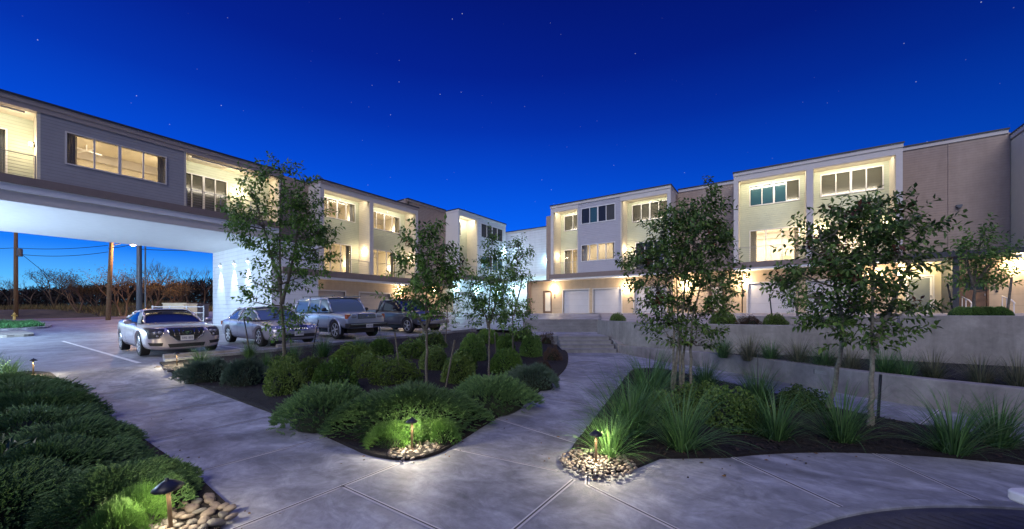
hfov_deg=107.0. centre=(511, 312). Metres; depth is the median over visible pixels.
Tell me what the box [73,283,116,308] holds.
bare tree
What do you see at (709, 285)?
door
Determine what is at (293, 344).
wheel stop
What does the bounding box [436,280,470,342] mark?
young tree
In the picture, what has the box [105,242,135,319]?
utility pole
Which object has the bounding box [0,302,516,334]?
ground
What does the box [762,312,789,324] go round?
rounded shrub
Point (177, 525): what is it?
river stone
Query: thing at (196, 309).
enclosure wall
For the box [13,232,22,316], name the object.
utility pole
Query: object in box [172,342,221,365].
grass clump
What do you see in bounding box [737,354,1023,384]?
planter soil
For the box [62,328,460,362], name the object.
parking line
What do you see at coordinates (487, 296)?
garage door
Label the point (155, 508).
groundcover
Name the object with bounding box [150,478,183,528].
path lamp
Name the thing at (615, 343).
cheek wall
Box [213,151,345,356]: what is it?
young tree
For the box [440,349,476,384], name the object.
rounded shrub
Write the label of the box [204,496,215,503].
river stone
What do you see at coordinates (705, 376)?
grass clump
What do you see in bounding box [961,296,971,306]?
handrail
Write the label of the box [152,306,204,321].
gate
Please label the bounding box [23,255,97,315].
guy wire
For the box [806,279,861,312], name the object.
garage door
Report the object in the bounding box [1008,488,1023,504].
bench
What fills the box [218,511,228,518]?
river stone
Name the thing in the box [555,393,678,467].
grass clump
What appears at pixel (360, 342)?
grass clump
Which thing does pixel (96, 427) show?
spreading juniper
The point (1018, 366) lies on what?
ornamental grass
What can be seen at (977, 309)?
boxwood shrub
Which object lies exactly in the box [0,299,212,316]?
dry verge
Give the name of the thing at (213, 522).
river stone
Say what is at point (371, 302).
garage door
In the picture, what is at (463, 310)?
garage door
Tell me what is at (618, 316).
rounded shrub
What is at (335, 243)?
sliding door
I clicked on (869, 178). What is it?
window
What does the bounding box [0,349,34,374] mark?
grass clump
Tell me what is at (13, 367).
grass clump
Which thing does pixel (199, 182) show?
sliding door
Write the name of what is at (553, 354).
reddish shrub
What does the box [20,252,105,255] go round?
overhead cable
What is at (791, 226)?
sliding door
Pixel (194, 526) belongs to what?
river stone
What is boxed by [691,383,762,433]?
leafy shrub
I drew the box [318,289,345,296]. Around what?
garage door
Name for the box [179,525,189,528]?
river stone
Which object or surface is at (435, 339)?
leafy shrub
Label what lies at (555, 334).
landing
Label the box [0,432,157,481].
spreading juniper
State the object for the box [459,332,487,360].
boxwood shrub
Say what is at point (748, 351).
ornamental grass
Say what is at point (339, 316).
parked car
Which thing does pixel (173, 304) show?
enclosure wall
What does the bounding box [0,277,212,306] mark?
woodland
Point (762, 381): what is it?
grass clump
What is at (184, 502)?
river stone
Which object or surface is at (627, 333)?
retaining wall
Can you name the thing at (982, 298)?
door
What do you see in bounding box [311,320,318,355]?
tree stake
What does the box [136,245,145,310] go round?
utility pole
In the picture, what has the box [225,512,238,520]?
river stone
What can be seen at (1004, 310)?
boxwood shrub
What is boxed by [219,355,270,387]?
spreading juniper
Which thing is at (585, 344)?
steps
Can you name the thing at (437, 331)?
wheel stop
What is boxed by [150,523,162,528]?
river stone
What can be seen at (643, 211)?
window
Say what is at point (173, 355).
wheel stop
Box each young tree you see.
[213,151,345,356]
[370,214,474,381]
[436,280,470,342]
[457,222,521,375]
[486,232,537,353]
[613,175,751,395]
[706,273,737,313]
[759,182,972,425]
[777,273,814,315]
[941,212,1023,308]
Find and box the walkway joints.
[64,358,980,528]
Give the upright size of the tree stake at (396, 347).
1.068 m
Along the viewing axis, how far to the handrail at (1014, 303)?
19.64 m
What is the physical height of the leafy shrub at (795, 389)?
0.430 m
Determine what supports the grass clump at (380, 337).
on the bed at (433, 375)
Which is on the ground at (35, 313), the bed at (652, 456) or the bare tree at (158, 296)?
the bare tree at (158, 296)
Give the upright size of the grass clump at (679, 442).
0.780 m
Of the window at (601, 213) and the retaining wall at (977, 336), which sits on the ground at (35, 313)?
the retaining wall at (977, 336)
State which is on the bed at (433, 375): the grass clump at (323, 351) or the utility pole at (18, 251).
the grass clump at (323, 351)
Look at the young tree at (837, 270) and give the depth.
4.87 m
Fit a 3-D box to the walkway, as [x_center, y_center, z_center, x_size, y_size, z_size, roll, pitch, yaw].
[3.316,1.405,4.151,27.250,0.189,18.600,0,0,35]
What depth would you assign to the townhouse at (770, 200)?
25.89 m
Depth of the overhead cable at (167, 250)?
35.98 m
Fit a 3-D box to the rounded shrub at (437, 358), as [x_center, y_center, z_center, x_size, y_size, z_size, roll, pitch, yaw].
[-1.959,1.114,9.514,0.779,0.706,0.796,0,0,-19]
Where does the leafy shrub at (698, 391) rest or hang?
on the bed at (652, 456)
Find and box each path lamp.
[29,358,37,374]
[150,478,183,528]
[406,417,417,449]
[589,429,602,463]
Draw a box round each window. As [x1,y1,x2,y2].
[65,131,166,184]
[324,196,355,222]
[374,211,399,233]
[481,223,502,241]
[481,255,502,270]
[564,214,576,231]
[581,203,614,224]
[581,241,614,261]
[632,200,666,221]
[749,178,799,206]
[820,165,883,196]
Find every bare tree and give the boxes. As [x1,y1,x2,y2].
[0,280,22,305]
[7,279,50,305]
[22,266,95,306]
[37,268,88,312]
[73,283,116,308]
[78,267,148,315]
[123,259,184,308]
[135,273,164,308]
[153,275,198,302]
[158,285,191,302]
[170,266,199,302]
[195,269,212,303]
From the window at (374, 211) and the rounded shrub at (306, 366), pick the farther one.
the window at (374, 211)
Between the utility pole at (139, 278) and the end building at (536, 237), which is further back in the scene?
the end building at (536, 237)
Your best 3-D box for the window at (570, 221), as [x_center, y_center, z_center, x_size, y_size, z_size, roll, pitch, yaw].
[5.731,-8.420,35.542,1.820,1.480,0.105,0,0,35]
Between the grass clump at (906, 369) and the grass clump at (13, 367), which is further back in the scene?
the grass clump at (13, 367)
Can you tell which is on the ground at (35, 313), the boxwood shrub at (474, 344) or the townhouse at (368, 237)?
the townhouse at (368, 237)
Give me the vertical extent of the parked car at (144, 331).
1.415 m
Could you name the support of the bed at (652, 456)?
on the walkway
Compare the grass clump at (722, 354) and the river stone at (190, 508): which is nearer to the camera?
the river stone at (190, 508)
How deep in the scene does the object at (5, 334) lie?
21.27 m
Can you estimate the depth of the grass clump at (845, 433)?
4.28 m
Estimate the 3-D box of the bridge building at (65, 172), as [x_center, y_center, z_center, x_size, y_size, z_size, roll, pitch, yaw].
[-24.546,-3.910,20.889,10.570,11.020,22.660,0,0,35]
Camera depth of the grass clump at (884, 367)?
6.73 m
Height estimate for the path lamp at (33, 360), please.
0.415 m
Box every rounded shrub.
[262,354,307,396]
[299,353,325,381]
[328,341,375,367]
[350,350,385,378]
[367,352,423,385]
[418,343,447,369]
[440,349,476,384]
[609,312,625,320]
[708,310,735,323]
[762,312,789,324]
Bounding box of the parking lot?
[0,311,601,373]
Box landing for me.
[532,332,605,344]
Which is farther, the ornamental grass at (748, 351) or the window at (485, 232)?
the window at (485, 232)
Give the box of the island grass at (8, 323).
[0,319,44,327]
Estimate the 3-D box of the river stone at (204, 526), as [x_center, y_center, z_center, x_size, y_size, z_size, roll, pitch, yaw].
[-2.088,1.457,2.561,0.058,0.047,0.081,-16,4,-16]
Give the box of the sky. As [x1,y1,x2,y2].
[0,0,1023,301]
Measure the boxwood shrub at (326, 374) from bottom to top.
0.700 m
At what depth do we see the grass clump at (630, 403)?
4.48 m
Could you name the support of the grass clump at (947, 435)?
on the bed at (652, 456)
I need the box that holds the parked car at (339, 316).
[295,295,387,338]
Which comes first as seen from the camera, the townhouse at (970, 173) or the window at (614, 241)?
the townhouse at (970, 173)
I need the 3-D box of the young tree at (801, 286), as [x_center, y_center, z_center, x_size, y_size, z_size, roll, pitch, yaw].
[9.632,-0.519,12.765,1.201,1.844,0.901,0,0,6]
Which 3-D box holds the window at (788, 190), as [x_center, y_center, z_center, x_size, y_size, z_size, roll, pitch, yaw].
[18.490,-8.420,26.749,2.930,1.480,0.105,0,0,35]
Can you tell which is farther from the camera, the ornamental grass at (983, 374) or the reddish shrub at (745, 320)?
the reddish shrub at (745, 320)
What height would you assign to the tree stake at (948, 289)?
0.963 m
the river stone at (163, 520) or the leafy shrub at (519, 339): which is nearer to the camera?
the river stone at (163, 520)
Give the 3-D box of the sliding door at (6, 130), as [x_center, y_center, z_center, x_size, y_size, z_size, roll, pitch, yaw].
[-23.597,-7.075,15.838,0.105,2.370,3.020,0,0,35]
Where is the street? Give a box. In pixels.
[10,310,210,320]
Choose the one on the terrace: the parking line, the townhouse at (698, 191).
the townhouse at (698, 191)
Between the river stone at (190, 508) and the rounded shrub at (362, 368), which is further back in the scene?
the rounded shrub at (362, 368)
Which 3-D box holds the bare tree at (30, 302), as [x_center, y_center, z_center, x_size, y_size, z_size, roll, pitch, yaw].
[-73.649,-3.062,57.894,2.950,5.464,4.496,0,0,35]
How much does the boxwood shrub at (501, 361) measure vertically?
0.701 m
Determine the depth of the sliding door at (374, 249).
33.78 m
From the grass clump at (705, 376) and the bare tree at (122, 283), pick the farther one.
the bare tree at (122, 283)
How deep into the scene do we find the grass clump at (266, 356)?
9.73 m
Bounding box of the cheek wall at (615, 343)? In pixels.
[610,338,623,352]
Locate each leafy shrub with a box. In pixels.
[268,350,299,370]
[396,337,428,358]
[415,329,447,347]
[508,328,532,341]
[643,388,693,427]
[673,378,721,410]
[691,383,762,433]
[734,396,780,434]
[775,383,833,412]
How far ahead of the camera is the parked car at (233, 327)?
14.15 m
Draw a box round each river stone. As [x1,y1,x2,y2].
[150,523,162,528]
[158,517,167,523]
[163,519,176,527]
[173,511,186,518]
[173,522,183,528]
[178,501,188,508]
[179,513,194,519]
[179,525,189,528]
[184,503,199,512]
[186,518,197,524]
[188,524,198,528]
[191,498,202,503]
[192,507,207,514]
[197,516,210,525]
[197,523,207,528]
[200,508,215,516]
[203,493,214,498]
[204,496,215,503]
[207,518,225,526]
[208,504,219,509]
[209,501,220,505]
[218,502,229,509]
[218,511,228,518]
[223,504,236,511]
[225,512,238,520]
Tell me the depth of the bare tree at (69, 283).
49.02 m
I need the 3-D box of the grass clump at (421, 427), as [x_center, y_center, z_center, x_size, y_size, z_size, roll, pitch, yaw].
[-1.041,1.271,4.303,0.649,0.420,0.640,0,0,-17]
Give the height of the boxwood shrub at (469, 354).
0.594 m
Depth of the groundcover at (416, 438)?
4.27 m
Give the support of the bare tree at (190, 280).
on the ground at (35, 313)
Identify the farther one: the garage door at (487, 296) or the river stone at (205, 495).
the garage door at (487, 296)
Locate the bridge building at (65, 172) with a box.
[0,89,317,325]
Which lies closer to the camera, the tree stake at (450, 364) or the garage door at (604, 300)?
the tree stake at (450, 364)
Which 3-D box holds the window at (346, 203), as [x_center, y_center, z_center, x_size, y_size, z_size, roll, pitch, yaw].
[-13.851,-8.140,29.980,0.105,1.520,3.170,0,0,35]
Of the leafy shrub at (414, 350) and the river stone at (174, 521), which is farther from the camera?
the leafy shrub at (414, 350)
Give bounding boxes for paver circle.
[811,508,1023,528]
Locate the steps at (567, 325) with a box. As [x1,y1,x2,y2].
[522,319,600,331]
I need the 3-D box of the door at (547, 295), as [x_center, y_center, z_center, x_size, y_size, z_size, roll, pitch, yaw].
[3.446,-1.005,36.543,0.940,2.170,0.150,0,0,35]
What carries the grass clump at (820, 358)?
on the planter soil
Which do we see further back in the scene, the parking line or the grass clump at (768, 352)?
the parking line
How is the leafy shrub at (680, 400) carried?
on the bed at (652, 456)
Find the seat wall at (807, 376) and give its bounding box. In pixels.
[619,345,1023,420]
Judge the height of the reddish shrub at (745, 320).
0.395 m
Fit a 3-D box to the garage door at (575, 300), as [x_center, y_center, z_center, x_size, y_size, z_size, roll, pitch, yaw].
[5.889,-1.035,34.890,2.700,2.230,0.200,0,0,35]
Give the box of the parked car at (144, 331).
[117,309,218,355]
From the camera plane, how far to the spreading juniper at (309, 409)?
4.85 m
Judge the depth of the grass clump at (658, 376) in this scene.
6.00 m
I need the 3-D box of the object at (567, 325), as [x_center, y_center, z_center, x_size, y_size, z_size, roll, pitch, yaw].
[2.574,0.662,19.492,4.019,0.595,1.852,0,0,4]
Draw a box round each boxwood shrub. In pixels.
[310,356,358,387]
[368,338,394,355]
[458,347,477,368]
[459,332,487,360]
[477,328,498,343]
[487,347,522,374]
[496,333,515,352]
[519,331,542,357]
[826,315,855,325]
[947,306,975,315]
[965,306,988,315]
[975,306,1001,315]
[988,306,1014,315]
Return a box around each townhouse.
[281,176,419,309]
[397,198,457,311]
[446,208,506,312]
[527,184,677,312]
[674,179,741,312]
[732,141,905,312]
[898,127,1023,312]
[1009,123,1023,255]
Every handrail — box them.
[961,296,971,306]
[1002,296,1015,312]
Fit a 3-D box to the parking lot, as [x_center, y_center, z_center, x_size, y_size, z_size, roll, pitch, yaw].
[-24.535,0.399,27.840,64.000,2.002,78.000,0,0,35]
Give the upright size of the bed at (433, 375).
0.498 m
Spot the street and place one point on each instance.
(53, 319)
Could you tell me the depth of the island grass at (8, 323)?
29.14 m
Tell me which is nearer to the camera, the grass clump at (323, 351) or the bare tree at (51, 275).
the grass clump at (323, 351)
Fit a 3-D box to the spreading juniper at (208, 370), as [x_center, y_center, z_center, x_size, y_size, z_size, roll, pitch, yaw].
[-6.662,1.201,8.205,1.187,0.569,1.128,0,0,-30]
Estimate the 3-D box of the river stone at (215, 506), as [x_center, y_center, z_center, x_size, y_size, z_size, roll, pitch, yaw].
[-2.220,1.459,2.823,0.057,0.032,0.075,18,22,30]
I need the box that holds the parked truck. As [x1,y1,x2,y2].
[366,298,448,332]
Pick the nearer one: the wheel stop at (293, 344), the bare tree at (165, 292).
the wheel stop at (293, 344)
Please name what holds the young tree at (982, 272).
on the terrace
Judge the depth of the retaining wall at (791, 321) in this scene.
11.69 m
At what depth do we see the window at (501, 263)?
44.11 m
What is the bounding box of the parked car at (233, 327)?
[221,306,319,345]
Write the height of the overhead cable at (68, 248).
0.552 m
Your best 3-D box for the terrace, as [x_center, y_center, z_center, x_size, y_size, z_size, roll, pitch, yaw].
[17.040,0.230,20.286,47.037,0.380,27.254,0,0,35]
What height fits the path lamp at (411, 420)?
0.415 m
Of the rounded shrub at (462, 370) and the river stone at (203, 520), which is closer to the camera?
the river stone at (203, 520)
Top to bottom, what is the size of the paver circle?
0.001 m
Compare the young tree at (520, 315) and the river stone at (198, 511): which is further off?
the young tree at (520, 315)
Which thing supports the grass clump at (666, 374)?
on the bed at (652, 456)
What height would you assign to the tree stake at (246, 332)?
1.223 m
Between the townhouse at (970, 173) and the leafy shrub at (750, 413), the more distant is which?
the townhouse at (970, 173)
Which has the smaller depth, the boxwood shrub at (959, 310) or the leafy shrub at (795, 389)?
the leafy shrub at (795, 389)
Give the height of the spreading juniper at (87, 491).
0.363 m
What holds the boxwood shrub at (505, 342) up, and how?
on the bed at (433, 375)
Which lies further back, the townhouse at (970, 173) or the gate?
the gate
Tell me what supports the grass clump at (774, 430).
on the bed at (652, 456)
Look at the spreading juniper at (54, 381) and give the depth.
6.41 m
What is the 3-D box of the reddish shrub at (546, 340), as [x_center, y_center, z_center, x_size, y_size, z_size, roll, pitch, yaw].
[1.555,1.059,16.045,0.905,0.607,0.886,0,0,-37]
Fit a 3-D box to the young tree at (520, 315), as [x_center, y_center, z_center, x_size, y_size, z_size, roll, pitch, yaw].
[0.001,-0.541,11.613,1.653,3.887,1.214,0,0,10]
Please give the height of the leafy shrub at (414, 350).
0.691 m
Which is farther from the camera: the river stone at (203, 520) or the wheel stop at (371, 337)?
the wheel stop at (371, 337)
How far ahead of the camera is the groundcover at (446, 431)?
4.29 m
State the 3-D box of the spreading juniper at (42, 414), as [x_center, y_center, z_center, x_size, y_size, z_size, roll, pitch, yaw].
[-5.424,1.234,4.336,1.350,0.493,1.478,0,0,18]
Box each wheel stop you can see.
[162,349,239,358]
[276,341,325,347]
[356,335,393,339]
[422,330,450,333]
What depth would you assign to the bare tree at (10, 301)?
59.86 m
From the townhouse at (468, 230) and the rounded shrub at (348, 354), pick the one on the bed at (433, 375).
the rounded shrub at (348, 354)
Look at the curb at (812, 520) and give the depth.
2.86 m
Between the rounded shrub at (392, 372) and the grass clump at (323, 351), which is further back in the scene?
the grass clump at (323, 351)
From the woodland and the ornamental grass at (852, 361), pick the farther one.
the woodland
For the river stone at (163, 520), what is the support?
on the bed at (205, 488)
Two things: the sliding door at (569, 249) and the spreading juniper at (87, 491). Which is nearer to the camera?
the spreading juniper at (87, 491)
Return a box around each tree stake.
[243,317,249,348]
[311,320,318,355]
[394,332,399,365]
[445,340,454,386]
[757,354,757,391]
[876,374,881,420]
[946,283,952,309]
[1006,277,1012,308]
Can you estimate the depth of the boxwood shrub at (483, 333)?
15.25 m
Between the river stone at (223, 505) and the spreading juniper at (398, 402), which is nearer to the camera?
the river stone at (223, 505)
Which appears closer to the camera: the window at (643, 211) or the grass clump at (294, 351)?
the grass clump at (294, 351)
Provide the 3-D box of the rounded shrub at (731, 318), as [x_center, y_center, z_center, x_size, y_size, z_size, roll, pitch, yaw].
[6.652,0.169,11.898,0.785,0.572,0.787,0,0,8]
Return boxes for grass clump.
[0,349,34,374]
[0,354,37,373]
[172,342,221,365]
[236,340,262,357]
[251,345,273,365]
[279,338,306,358]
[303,330,337,356]
[352,332,369,350]
[367,332,388,344]
[395,405,438,441]
[554,359,702,442]
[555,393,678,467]
[592,343,702,405]
[615,376,764,461]
[640,352,688,386]
[677,350,737,388]
[704,335,740,357]
[713,382,850,453]
[720,357,819,405]
[739,338,787,359]
[758,373,937,444]
[791,340,860,366]
[850,349,924,373]
[869,350,950,376]
[870,383,1023,464]
[918,390,1023,453]
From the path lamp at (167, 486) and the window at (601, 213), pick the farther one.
the window at (601, 213)
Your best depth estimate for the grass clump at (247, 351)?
10.66 m
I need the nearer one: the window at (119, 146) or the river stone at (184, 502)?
the river stone at (184, 502)
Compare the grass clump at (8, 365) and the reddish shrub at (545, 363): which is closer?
the grass clump at (8, 365)
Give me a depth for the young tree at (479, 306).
8.48 m
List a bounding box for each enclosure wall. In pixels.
[162,303,198,308]
[184,304,209,318]
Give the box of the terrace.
[599,313,1023,326]
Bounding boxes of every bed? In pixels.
[17,371,224,528]
[159,331,567,460]
[570,368,1023,475]
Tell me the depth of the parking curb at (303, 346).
12.79 m
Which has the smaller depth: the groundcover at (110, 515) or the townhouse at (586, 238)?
the groundcover at (110, 515)
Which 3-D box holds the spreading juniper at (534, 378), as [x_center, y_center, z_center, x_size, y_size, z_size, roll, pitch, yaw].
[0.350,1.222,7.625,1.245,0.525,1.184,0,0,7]
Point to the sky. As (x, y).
(504, 111)
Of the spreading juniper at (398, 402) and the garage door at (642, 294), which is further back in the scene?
the garage door at (642, 294)
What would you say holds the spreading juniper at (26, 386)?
on the bed at (205, 488)
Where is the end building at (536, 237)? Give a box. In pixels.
[501,226,545,312]
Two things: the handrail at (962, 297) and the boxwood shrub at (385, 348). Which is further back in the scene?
the handrail at (962, 297)
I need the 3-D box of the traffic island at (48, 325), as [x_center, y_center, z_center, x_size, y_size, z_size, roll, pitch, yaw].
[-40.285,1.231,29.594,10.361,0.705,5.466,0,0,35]
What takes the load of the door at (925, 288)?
in the townhouse at (970, 173)
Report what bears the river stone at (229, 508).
on the bed at (205, 488)
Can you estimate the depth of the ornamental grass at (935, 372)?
6.37 m
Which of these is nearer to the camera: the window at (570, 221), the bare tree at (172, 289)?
the window at (570, 221)
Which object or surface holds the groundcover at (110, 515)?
on the bed at (205, 488)
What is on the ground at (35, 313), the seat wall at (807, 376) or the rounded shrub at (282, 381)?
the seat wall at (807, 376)
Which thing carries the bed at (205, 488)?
on the walkway
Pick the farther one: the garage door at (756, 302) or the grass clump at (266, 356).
the garage door at (756, 302)
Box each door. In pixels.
[0,127,7,172]
[186,172,227,212]
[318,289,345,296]
[329,243,351,272]
[359,291,390,309]
[374,249,395,276]
[457,291,475,312]
[478,293,495,312]
[543,291,551,312]
[562,288,588,312]
[564,249,576,273]
[592,287,621,312]
[633,286,666,312]
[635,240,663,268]
[709,285,724,312]
[746,282,795,312]
[749,226,799,261]
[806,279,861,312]
[905,275,934,312]
[959,274,988,307]
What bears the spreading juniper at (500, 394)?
on the bed at (433, 375)
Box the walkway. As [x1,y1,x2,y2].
[54,352,1023,528]
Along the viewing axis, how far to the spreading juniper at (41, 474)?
2.71 m
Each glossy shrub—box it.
[0,407,29,421]
[0,433,44,455]
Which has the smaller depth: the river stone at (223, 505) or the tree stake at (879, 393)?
the river stone at (223, 505)
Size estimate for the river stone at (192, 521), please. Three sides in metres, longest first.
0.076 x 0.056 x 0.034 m
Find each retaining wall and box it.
[597,320,899,359]
[737,316,896,325]
[897,315,1023,366]
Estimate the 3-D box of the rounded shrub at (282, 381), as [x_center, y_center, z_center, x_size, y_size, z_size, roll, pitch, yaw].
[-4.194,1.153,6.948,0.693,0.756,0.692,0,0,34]
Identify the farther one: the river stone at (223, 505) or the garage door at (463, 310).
the garage door at (463, 310)
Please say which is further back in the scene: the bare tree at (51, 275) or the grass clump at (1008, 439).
the bare tree at (51, 275)
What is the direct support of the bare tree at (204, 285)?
on the ground at (35, 313)
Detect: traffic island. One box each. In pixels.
[0,323,51,330]
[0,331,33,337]
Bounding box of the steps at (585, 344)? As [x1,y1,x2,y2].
[557,336,616,352]
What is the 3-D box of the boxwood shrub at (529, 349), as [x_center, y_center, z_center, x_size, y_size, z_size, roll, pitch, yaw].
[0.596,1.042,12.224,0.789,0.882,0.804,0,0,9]
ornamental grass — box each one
[716,329,785,360]
[770,334,830,362]
[817,341,883,370]
[893,344,971,379]
[931,351,1022,383]
[968,349,1023,386]
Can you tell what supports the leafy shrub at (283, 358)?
on the bed at (433, 375)
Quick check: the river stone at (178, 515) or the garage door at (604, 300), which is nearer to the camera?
the river stone at (178, 515)
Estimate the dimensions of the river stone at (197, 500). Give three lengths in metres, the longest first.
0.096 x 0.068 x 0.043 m
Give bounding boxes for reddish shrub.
[536,358,550,370]
[540,330,553,343]
[543,344,562,360]
[734,314,761,324]
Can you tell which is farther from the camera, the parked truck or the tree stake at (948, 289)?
the parked truck
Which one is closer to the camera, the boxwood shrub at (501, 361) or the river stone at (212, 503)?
the river stone at (212, 503)
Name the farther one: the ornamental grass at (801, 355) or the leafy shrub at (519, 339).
the leafy shrub at (519, 339)
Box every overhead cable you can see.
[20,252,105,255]
[22,245,107,248]
[143,249,186,250]
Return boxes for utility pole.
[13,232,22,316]
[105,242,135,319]
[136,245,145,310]
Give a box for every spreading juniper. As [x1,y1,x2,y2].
[0,369,69,380]
[0,373,96,393]
[0,377,103,400]
[0,384,117,414]
[0,399,115,436]
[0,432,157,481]
[0,453,89,528]
[2,414,149,446]
[7,452,203,528]
[168,356,231,383]
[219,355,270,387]
[265,379,366,435]
[316,378,495,446]
[451,371,544,417]
[505,361,559,390]
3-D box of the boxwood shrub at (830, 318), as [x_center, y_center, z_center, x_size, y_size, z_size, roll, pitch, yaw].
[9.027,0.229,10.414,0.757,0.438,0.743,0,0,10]
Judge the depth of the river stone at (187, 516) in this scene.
2.68 m
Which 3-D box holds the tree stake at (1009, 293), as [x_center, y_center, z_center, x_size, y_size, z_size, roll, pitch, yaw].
[12.595,-0.361,9.599,0.177,1.068,0.045,0,0,1]
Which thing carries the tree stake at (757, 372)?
on the bed at (652, 456)
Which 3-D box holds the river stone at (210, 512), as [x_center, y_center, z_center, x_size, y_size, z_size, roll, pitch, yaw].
[-2.207,1.457,2.748,0.072,0.045,0.092,8,11,38]
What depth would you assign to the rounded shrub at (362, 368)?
8.37 m
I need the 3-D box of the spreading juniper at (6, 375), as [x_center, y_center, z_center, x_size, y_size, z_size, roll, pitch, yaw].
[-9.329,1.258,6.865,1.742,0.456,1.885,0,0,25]
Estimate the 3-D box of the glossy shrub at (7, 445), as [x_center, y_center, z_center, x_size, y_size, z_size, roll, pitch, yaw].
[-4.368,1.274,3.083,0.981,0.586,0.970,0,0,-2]
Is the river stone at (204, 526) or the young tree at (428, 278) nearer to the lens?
the river stone at (204, 526)
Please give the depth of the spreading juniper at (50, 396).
4.93 m
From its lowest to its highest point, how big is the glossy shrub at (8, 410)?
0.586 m
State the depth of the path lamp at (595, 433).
3.68 m
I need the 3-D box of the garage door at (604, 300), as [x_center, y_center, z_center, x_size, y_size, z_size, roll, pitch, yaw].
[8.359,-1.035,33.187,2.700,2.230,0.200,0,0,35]
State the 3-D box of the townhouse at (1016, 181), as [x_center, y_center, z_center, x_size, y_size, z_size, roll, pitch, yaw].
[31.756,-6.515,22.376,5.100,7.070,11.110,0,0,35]
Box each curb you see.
[163,328,476,361]
[773,499,1023,528]
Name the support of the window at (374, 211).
in the townhouse at (368, 237)
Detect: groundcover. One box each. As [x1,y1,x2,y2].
[76,495,152,528]
[102,479,174,527]
[359,418,414,449]
[399,412,435,446]
[424,414,461,444]
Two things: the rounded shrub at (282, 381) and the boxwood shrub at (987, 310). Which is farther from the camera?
the boxwood shrub at (987, 310)
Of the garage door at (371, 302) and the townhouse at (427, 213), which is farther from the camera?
the townhouse at (427, 213)
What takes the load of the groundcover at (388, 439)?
on the bed at (433, 375)
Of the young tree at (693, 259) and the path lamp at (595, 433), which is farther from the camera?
the young tree at (693, 259)
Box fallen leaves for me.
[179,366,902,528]
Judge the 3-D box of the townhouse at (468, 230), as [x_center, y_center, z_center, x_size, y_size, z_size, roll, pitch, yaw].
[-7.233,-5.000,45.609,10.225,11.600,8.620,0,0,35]
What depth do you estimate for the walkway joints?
3.24 m
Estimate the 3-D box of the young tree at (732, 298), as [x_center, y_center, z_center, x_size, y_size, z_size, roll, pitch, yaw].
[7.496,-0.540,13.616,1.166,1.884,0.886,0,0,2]

